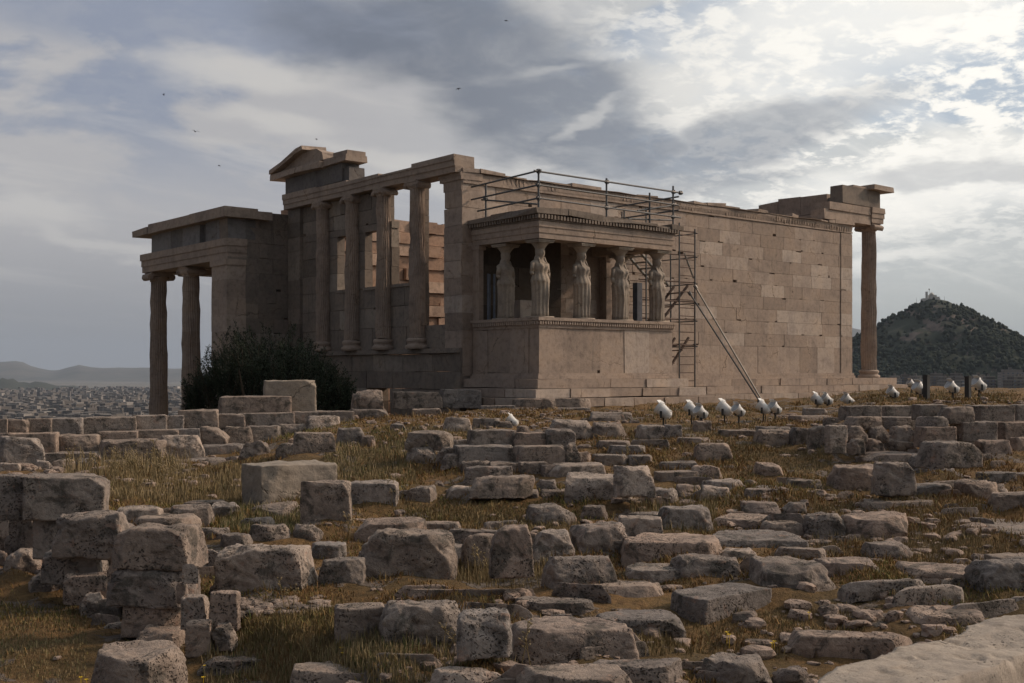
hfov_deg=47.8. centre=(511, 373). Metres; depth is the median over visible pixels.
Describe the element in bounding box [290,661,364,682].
stone slab
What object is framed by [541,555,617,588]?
stone block
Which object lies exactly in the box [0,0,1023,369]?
sky
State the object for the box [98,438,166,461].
stone block
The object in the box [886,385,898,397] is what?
floodlight
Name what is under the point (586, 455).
boulder
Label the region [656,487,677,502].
boulder
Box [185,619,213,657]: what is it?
stone block
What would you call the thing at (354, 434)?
stone block
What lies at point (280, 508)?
loose stone
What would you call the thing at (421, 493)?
boulder
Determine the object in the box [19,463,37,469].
stone block
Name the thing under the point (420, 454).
boulder
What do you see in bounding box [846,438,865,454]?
boulder
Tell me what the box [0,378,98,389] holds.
wooded rise
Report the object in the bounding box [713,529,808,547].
stone slab
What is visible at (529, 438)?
stone block
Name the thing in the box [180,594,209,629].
stone block
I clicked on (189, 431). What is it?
stone block
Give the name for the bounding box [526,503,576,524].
boulder
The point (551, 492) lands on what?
loose stone
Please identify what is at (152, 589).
stone block
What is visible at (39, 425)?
stone block
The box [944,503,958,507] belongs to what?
loose stone
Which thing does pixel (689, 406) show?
floodlight
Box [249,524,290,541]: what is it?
boulder
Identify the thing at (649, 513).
loose stone
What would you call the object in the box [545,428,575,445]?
stone block
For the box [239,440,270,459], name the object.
boulder
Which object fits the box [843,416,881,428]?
stone block
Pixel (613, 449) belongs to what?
loose stone
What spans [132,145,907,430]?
temple
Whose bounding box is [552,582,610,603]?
loose stone
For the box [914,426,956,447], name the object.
stone block
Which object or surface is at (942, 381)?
apartment building
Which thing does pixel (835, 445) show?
stone block
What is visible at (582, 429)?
boulder
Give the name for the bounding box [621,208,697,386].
scaffold tower
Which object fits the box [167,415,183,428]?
stone block
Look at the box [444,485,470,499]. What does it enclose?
boulder
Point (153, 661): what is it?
boulder
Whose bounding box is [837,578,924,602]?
loose stone
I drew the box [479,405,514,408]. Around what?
stone block
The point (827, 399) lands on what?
floodlight
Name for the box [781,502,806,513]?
boulder
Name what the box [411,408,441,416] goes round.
stone block
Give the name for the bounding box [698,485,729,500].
boulder
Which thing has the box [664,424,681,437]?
stone block
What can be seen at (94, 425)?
stone block
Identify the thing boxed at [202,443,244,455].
stone block
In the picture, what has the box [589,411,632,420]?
stone slab
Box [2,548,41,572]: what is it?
boulder
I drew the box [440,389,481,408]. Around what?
stone block
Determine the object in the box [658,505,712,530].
stone block
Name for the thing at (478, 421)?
stone block
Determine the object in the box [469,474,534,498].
boulder
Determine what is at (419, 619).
stone block
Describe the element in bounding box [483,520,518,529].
loose stone
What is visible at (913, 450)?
loose stone
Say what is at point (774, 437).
stone block
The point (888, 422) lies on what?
stone block
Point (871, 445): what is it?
boulder
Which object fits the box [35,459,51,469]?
boulder
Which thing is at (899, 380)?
apartment building
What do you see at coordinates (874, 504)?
stone block
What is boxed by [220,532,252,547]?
boulder
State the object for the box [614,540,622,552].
loose stone
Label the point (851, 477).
stone block
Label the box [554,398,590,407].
stone block
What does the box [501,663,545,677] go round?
loose stone
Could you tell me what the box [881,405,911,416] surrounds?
stone block
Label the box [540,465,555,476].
loose stone
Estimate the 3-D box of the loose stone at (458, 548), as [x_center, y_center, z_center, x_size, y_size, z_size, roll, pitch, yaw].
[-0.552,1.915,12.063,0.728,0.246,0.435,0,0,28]
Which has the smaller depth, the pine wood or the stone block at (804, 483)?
the stone block at (804, 483)
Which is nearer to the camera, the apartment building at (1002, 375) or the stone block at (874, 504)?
the stone block at (874, 504)
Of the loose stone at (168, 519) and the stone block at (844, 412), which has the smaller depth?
the loose stone at (168, 519)
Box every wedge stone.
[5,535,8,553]
[107,564,116,580]
[176,583,188,603]
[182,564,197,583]
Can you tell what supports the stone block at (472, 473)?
on the ground at (96, 638)
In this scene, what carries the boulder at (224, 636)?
on the ground at (96, 638)
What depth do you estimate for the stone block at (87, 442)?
22.05 m
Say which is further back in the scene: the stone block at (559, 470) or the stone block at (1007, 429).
the stone block at (1007, 429)
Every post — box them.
[922,375,930,400]
[964,376,971,399]
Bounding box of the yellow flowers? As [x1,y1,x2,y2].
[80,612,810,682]
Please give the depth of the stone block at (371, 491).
15.03 m
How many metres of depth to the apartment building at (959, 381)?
1045.48 m
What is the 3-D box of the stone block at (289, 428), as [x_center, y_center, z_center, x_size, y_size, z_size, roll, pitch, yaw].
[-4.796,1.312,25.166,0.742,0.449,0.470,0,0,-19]
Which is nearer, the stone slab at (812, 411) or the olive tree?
the stone slab at (812, 411)
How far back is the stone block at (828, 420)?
22.59 m
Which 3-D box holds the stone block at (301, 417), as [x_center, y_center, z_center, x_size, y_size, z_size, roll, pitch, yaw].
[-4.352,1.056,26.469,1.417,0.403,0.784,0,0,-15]
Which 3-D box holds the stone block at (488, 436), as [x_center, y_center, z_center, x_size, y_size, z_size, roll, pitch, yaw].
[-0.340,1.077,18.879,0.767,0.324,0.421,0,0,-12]
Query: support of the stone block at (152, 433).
on the ground at (96, 638)
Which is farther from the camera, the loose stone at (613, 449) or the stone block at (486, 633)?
the loose stone at (613, 449)
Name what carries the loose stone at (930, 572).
on the ground at (96, 638)
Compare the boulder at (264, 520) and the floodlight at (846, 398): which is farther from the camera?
the floodlight at (846, 398)
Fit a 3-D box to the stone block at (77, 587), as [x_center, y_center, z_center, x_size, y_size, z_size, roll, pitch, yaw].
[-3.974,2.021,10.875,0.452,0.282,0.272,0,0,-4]
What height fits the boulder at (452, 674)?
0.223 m
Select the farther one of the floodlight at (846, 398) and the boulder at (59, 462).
the floodlight at (846, 398)
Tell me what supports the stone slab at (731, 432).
on the ground at (96, 638)
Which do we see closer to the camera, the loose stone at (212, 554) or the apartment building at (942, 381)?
the loose stone at (212, 554)
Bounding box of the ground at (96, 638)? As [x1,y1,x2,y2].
[0,386,1023,682]
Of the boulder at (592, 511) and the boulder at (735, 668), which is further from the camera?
the boulder at (592, 511)
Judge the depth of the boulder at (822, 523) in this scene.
13.21 m
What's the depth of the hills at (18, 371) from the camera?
13065.48 m
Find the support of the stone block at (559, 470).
on the ground at (96, 638)
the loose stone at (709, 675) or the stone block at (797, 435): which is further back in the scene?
the stone block at (797, 435)
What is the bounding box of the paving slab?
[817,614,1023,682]
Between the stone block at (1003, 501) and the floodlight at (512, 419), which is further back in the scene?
the floodlight at (512, 419)
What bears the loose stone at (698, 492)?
on the ground at (96, 638)
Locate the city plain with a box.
[27,381,180,387]
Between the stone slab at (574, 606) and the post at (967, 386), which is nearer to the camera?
the stone slab at (574, 606)
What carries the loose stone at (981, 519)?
on the ground at (96, 638)
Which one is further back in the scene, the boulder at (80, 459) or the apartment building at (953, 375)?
the apartment building at (953, 375)
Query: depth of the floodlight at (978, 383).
28.92 m
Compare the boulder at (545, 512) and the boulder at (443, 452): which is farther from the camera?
the boulder at (443, 452)
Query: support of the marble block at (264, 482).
on the ground at (96, 638)
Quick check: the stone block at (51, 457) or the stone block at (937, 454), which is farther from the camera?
the stone block at (51, 457)
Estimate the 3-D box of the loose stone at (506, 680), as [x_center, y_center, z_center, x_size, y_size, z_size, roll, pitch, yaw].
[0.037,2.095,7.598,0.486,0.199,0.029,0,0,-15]
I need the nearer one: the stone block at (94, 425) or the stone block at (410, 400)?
the stone block at (94, 425)
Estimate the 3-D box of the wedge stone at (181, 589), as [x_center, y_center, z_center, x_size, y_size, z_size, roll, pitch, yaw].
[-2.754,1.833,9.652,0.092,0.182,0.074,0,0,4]
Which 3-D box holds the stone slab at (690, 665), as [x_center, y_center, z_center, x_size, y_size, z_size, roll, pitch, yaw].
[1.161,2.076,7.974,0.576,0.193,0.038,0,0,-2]
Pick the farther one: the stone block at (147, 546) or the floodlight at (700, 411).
the floodlight at (700, 411)
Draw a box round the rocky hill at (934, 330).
[852,299,1023,379]
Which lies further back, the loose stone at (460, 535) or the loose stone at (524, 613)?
the loose stone at (460, 535)
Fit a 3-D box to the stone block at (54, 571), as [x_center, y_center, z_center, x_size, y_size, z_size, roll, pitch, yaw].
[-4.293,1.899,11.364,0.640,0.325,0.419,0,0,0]
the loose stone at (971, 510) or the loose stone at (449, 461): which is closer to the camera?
the loose stone at (971, 510)
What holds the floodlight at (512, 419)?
on the ground at (96, 638)
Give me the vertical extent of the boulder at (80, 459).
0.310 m
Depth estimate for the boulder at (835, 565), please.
10.98 m
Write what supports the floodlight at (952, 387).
on the ground at (96, 638)
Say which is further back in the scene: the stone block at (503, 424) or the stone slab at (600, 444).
the stone block at (503, 424)
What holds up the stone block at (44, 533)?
on the ground at (96, 638)
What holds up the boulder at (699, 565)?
on the ground at (96, 638)
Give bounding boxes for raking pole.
[687,291,758,401]
[693,285,763,399]
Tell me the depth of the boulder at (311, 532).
13.07 m
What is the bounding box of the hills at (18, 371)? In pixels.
[0,328,860,381]
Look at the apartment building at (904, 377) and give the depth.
1233.97 m
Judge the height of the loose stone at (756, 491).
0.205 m
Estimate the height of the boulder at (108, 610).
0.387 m
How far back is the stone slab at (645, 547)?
11.65 m
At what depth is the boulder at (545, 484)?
15.77 m
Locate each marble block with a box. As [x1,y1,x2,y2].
[241,459,336,504]
[263,380,316,410]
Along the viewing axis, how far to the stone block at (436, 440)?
18.84 m
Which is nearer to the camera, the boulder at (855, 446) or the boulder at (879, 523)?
the boulder at (879, 523)
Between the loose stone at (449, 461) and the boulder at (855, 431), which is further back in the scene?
the boulder at (855, 431)
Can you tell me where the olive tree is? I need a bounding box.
[178,319,357,429]
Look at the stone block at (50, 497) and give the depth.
12.09 m
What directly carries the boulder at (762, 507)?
on the ground at (96, 638)
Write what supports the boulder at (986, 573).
on the ground at (96, 638)
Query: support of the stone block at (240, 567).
on the ground at (96, 638)
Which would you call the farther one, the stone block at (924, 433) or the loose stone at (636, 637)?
the stone block at (924, 433)
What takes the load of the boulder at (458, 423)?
on the ground at (96, 638)
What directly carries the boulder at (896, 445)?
on the ground at (96, 638)
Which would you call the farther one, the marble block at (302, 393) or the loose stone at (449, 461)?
the marble block at (302, 393)
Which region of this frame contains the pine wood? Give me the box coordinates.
[847,297,1023,387]
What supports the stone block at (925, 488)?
on the ground at (96, 638)
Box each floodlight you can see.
[505,413,518,425]
[654,400,671,424]
[683,400,696,423]
[693,403,707,420]
[715,398,732,422]
[731,402,745,422]
[755,398,770,421]
[768,399,781,420]
[810,391,823,406]
[821,392,832,405]
[840,392,854,403]
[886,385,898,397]
[906,378,913,392]
[911,379,922,398]
[944,379,959,398]
[971,375,986,397]
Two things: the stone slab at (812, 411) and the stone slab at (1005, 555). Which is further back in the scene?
the stone slab at (812, 411)
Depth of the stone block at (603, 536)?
12.00 m
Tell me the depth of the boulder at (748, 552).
11.69 m
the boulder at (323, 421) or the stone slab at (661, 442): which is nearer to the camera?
the stone slab at (661, 442)
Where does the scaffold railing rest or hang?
on the temple
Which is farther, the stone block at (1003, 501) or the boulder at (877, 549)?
the stone block at (1003, 501)
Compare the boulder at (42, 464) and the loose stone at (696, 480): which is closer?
the loose stone at (696, 480)
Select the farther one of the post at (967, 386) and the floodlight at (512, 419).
the post at (967, 386)
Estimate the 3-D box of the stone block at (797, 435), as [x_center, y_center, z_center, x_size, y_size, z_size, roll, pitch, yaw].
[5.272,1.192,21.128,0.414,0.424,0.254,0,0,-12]
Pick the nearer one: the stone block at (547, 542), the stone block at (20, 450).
the stone block at (547, 542)
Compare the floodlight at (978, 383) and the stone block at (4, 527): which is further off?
the floodlight at (978, 383)
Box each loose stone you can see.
[91,613,119,624]
[133,513,201,527]
[163,508,170,512]
[184,500,224,505]
[198,566,214,577]
[201,527,230,539]
[205,549,217,565]
[244,501,299,519]
[394,584,448,598]
[399,490,407,498]
[440,453,458,470]
[449,528,496,543]
[454,439,466,444]
[455,543,461,562]
[467,602,532,619]
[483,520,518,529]
[491,678,515,682]
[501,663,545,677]
[516,663,632,682]
[530,532,536,543]
[539,489,564,497]
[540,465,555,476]
[551,614,571,615]
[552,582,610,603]
[579,641,648,658]
[593,658,681,682]
[607,445,644,454]
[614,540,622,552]
[626,511,657,515]
[632,631,640,640]
[639,496,667,505]
[658,460,696,469]
[673,476,712,484]
[691,490,700,498]
[692,670,719,682]
[739,558,749,572]
[744,487,789,498]
[760,513,803,524]
[774,546,825,560]
[776,477,798,484]
[818,535,852,543]
[820,545,843,555]
[837,491,853,499]
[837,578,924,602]
[892,584,963,606]
[893,561,965,586]
[907,449,918,452]
[933,480,953,486]
[939,489,961,496]
[940,507,978,515]
[941,578,960,585]
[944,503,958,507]
[951,598,1018,617]
[953,484,1004,490]
[969,517,993,523]
[983,454,993,459]
[989,460,1005,468]
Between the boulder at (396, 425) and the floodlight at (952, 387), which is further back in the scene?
the floodlight at (952, 387)
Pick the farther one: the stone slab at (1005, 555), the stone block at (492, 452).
the stone block at (492, 452)
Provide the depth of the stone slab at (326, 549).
12.22 m
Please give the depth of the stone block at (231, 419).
24.66 m
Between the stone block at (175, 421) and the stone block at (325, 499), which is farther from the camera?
the stone block at (175, 421)
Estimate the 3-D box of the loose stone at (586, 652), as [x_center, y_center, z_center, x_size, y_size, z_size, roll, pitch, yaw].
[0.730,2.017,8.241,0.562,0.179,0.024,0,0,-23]
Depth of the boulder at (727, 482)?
16.25 m
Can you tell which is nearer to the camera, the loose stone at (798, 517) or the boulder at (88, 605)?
the boulder at (88, 605)
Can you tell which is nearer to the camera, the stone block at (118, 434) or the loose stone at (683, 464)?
the loose stone at (683, 464)
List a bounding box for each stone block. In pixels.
[0,419,7,432]
[0,432,59,452]
[0,436,44,464]
[0,462,21,471]
[0,474,27,520]
[0,520,8,535]
[0,534,8,550]
[6,418,29,432]
[9,520,32,554]
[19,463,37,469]
[22,473,109,520]
[25,418,52,432]
[32,520,56,559]
[40,550,109,585]
[45,451,101,462]
[51,510,129,559]
[52,417,83,433]
[59,433,100,450]
[63,571,108,605]
[84,416,136,433]
[97,430,137,439]
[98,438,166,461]
[106,566,200,609]
[112,522,208,571]
[117,505,163,522]
[120,606,180,638]
[132,414,166,429]
[133,429,178,438]
[160,435,204,459]
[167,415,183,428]
[177,428,200,437]
[178,409,218,427]
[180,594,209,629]
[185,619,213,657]
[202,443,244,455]
[209,590,240,630]
[213,543,317,591]
[218,395,291,413]
[219,413,245,428]
[224,426,252,443]
[238,412,294,425]
[246,425,280,441]
[276,424,306,436]
[292,410,354,423]
[293,432,335,452]
[300,480,351,524]
[318,556,365,584]
[334,602,384,643]
[336,427,364,444]
[349,409,387,417]
[351,479,398,506]
[360,528,457,579]
[379,599,459,646]
[392,391,442,408]
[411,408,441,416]
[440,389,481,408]
[453,444,512,464]
[456,607,512,661]
[459,460,489,472]
[461,533,493,569]
[464,465,512,485]
[467,429,515,444]
[472,418,499,428]
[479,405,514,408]
[488,524,534,578]
[489,461,517,470]
[493,421,512,427]
[508,615,639,665]
[512,398,555,407]
[512,432,546,445]
[513,444,565,464]
[518,461,546,474]
[532,529,575,560]
[539,407,589,409]
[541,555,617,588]
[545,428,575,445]
[547,462,605,477]
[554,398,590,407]
[564,472,632,502]
[569,521,626,554]
[592,454,627,465]
[618,515,662,536]
[635,424,665,439]
[654,470,698,481]
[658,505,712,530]
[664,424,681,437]
[670,583,771,624]
[753,428,789,445]
[785,478,822,489]
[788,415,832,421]
[789,427,807,444]
[806,425,824,449]
[822,417,839,425]
[824,425,847,441]
[825,437,846,453]
[826,463,872,490]
[838,405,881,420]
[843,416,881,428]
[861,498,933,511]
[870,461,915,496]
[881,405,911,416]
[882,416,915,429]
[907,483,951,495]
[911,404,947,419]
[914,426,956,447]
[915,440,982,468]
[937,406,974,424]
[950,421,997,441]
[966,405,1014,421]
[975,439,1012,454]
[976,471,1016,483]
[988,491,1023,511]
[997,421,1023,439]
[1006,437,1023,450]
[1011,404,1023,420]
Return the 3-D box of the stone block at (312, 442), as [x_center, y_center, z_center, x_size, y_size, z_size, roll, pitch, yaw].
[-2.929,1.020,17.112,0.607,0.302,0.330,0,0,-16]
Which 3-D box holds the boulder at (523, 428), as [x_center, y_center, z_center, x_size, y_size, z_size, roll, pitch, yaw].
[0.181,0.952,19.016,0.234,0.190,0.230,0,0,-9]
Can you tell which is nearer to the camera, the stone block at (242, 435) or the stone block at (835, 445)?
the stone block at (835, 445)
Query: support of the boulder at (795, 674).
on the ground at (96, 638)
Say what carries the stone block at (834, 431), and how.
on the stone block at (835, 445)
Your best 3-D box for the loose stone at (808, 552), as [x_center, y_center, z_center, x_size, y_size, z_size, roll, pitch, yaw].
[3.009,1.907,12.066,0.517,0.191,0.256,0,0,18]
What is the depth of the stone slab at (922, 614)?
9.24 m
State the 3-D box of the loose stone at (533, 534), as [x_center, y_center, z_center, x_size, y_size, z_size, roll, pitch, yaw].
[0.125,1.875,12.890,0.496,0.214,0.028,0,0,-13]
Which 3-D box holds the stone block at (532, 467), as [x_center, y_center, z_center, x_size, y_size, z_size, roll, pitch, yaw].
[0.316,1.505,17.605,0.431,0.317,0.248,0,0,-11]
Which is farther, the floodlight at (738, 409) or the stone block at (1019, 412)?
the floodlight at (738, 409)
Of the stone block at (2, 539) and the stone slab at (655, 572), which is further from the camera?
the stone block at (2, 539)
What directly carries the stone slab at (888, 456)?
on the ground at (96, 638)
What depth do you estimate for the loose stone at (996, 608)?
9.55 m
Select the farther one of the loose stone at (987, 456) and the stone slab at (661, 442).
the stone slab at (661, 442)
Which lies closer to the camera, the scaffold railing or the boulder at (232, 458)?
the boulder at (232, 458)
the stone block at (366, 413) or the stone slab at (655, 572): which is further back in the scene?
the stone block at (366, 413)
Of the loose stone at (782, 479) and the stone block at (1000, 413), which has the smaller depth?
the loose stone at (782, 479)
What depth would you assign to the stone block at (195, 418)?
24.17 m
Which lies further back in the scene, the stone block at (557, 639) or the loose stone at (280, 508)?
the loose stone at (280, 508)
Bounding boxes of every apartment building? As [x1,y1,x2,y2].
[890,373,901,383]
[900,372,910,383]
[908,373,922,386]
[930,371,942,385]
[936,374,951,386]
[948,371,962,379]
[953,374,964,386]
[971,372,984,386]
[981,374,995,387]
[997,368,1023,387]
[1003,374,1023,387]
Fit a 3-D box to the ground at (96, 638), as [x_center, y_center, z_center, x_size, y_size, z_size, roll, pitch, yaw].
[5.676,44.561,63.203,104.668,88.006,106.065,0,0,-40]
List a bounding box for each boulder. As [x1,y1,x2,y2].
[0,550,7,565]
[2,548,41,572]
[28,572,62,592]
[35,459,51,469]
[51,458,74,468]
[76,458,95,467]
[79,592,103,617]
[90,598,122,618]
[91,640,187,682]
[104,622,120,628]
[136,624,184,647]
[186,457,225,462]
[199,426,229,443]
[209,585,213,595]
[211,501,239,518]
[212,622,237,651]
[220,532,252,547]
[225,456,237,460]
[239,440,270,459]
[239,517,275,526]
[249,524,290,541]
[293,524,323,540]
[305,415,339,429]
[351,389,383,408]
[390,423,406,430]
[405,485,436,502]
[406,447,435,462]
[430,666,500,682]
[435,447,454,466]
[443,417,471,431]
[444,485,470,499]
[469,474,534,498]
[516,425,529,432]
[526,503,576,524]
[529,489,538,497]
[536,479,557,491]
[549,419,592,438]
[564,442,581,462]
[579,451,590,461]
[580,505,607,519]
[592,421,625,437]
[613,465,655,497]
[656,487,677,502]
[669,553,740,577]
[676,484,700,496]
[691,465,722,478]
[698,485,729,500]
[700,478,742,489]
[702,652,771,682]
[722,547,756,559]
[740,500,781,514]
[748,555,835,591]
[752,462,782,475]
[772,665,807,682]
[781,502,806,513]
[802,511,846,536]
[813,556,883,576]
[840,511,907,538]
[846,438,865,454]
[847,425,867,442]
[861,541,912,559]
[865,438,884,451]
[867,425,889,442]
[883,438,916,451]
[888,425,914,442]
[907,453,954,472]
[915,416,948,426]
[954,478,997,499]
[1011,596,1023,601]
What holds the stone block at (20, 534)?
on the ground at (96, 638)
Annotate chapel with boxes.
[921,289,939,300]
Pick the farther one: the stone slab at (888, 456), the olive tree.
the olive tree
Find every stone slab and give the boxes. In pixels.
[169,503,214,526]
[197,656,261,675]
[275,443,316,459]
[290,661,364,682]
[312,541,346,558]
[354,517,426,541]
[360,436,374,447]
[375,653,437,664]
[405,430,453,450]
[409,588,535,600]
[426,521,461,529]
[515,596,593,615]
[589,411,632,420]
[594,580,663,597]
[596,440,629,448]
[596,609,685,639]
[620,532,722,567]
[625,562,680,582]
[627,454,651,465]
[630,439,669,447]
[676,437,710,443]
[682,661,702,669]
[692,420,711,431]
[693,443,732,460]
[713,513,766,529]
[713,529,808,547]
[718,429,755,436]
[755,426,790,429]
[760,520,803,536]
[787,629,911,659]
[802,407,826,414]
[856,451,915,461]
[905,605,984,626]
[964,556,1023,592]
[979,518,1023,535]
[984,552,1023,559]
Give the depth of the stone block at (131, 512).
13.97 m
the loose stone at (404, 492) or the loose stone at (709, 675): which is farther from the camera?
the loose stone at (404, 492)
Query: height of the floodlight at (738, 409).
0.594 m
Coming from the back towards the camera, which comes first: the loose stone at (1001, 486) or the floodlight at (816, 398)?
the floodlight at (816, 398)
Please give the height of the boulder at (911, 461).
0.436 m
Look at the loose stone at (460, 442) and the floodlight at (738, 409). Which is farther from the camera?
the floodlight at (738, 409)
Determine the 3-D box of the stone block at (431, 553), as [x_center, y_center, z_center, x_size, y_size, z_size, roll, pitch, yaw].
[-0.993,1.784,11.159,0.965,0.586,0.614,0,0,0]
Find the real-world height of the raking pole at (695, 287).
3.964 m
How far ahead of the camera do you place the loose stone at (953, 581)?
10.59 m
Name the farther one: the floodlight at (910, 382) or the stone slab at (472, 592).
the floodlight at (910, 382)
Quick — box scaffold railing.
[471,169,682,223]
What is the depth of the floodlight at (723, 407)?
24.52 m
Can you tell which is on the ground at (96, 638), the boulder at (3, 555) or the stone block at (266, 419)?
the boulder at (3, 555)
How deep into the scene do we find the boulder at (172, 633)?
9.55 m
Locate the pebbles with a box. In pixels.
[240,595,331,619]
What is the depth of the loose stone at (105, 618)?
10.48 m
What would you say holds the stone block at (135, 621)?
on the ground at (96, 638)
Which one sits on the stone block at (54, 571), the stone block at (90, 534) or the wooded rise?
the stone block at (90, 534)
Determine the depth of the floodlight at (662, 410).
23.91 m
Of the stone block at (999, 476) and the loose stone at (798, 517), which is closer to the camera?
the loose stone at (798, 517)
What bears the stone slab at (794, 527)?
on the ground at (96, 638)
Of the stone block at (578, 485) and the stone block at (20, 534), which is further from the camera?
the stone block at (578, 485)
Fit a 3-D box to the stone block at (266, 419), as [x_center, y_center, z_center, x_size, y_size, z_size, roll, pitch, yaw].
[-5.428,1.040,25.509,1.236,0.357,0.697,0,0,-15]
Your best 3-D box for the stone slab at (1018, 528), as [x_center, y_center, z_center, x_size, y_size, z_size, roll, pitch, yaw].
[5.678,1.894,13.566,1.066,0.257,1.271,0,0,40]
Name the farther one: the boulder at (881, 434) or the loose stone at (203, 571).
the boulder at (881, 434)
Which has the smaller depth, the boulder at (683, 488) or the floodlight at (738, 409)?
the boulder at (683, 488)
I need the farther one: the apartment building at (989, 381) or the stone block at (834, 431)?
the apartment building at (989, 381)
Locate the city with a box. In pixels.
[0,386,181,419]
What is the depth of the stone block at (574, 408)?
30.95 m
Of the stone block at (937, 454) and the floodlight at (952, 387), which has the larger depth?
the floodlight at (952, 387)
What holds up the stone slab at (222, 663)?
on the ground at (96, 638)
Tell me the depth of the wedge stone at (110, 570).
10.81 m
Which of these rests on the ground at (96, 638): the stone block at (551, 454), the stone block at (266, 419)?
the stone block at (551, 454)
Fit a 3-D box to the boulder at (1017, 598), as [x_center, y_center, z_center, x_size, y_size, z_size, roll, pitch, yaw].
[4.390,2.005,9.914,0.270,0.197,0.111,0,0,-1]
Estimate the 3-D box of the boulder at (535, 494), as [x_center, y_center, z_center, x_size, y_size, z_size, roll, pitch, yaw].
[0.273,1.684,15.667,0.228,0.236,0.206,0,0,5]
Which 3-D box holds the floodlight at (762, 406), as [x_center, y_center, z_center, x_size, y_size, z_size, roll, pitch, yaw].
[5.542,0.881,25.503,0.348,0.661,0.259,0,0,30]
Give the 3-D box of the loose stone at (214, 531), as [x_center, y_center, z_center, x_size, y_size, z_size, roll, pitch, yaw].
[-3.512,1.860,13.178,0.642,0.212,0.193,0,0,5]
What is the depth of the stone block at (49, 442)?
21.61 m
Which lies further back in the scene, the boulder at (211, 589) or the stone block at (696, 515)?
the stone block at (696, 515)
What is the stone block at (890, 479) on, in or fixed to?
on the stone block at (874, 504)
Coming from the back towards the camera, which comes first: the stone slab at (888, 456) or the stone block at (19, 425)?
the stone block at (19, 425)
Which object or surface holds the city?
on the city plain
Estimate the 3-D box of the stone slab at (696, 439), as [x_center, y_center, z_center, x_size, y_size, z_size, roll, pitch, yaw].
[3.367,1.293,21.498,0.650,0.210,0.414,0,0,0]
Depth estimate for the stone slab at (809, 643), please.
8.56 m
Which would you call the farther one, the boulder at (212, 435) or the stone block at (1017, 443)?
the boulder at (212, 435)
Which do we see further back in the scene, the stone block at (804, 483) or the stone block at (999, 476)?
the stone block at (999, 476)
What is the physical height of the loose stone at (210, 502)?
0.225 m
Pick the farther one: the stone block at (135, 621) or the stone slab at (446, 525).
the stone slab at (446, 525)
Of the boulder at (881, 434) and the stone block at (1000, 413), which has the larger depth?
the stone block at (1000, 413)
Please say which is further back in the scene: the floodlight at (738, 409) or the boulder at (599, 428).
the floodlight at (738, 409)
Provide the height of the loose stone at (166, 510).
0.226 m
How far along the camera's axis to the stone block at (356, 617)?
8.68 m
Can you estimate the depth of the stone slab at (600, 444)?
20.75 m
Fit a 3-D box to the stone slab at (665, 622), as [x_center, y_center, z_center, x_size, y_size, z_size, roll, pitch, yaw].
[1.008,2.032,9.305,0.710,0.194,0.459,0,0,-3]
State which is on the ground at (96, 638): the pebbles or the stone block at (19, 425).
the pebbles
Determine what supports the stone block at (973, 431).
on the ground at (96, 638)
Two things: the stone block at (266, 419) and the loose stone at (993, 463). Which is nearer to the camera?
the loose stone at (993, 463)
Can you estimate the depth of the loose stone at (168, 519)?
13.73 m
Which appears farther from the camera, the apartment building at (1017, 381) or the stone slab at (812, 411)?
the apartment building at (1017, 381)
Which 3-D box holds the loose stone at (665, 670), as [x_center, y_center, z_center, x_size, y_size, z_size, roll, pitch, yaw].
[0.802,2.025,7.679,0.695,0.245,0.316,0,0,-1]
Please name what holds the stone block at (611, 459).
on the ground at (96, 638)
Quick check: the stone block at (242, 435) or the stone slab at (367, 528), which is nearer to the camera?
the stone slab at (367, 528)
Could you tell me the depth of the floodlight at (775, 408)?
25.44 m
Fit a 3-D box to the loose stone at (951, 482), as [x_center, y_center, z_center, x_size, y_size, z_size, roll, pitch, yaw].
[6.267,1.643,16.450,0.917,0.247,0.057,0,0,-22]
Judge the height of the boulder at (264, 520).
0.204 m
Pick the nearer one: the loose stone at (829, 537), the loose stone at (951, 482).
the loose stone at (829, 537)
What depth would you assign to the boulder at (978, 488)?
15.34 m

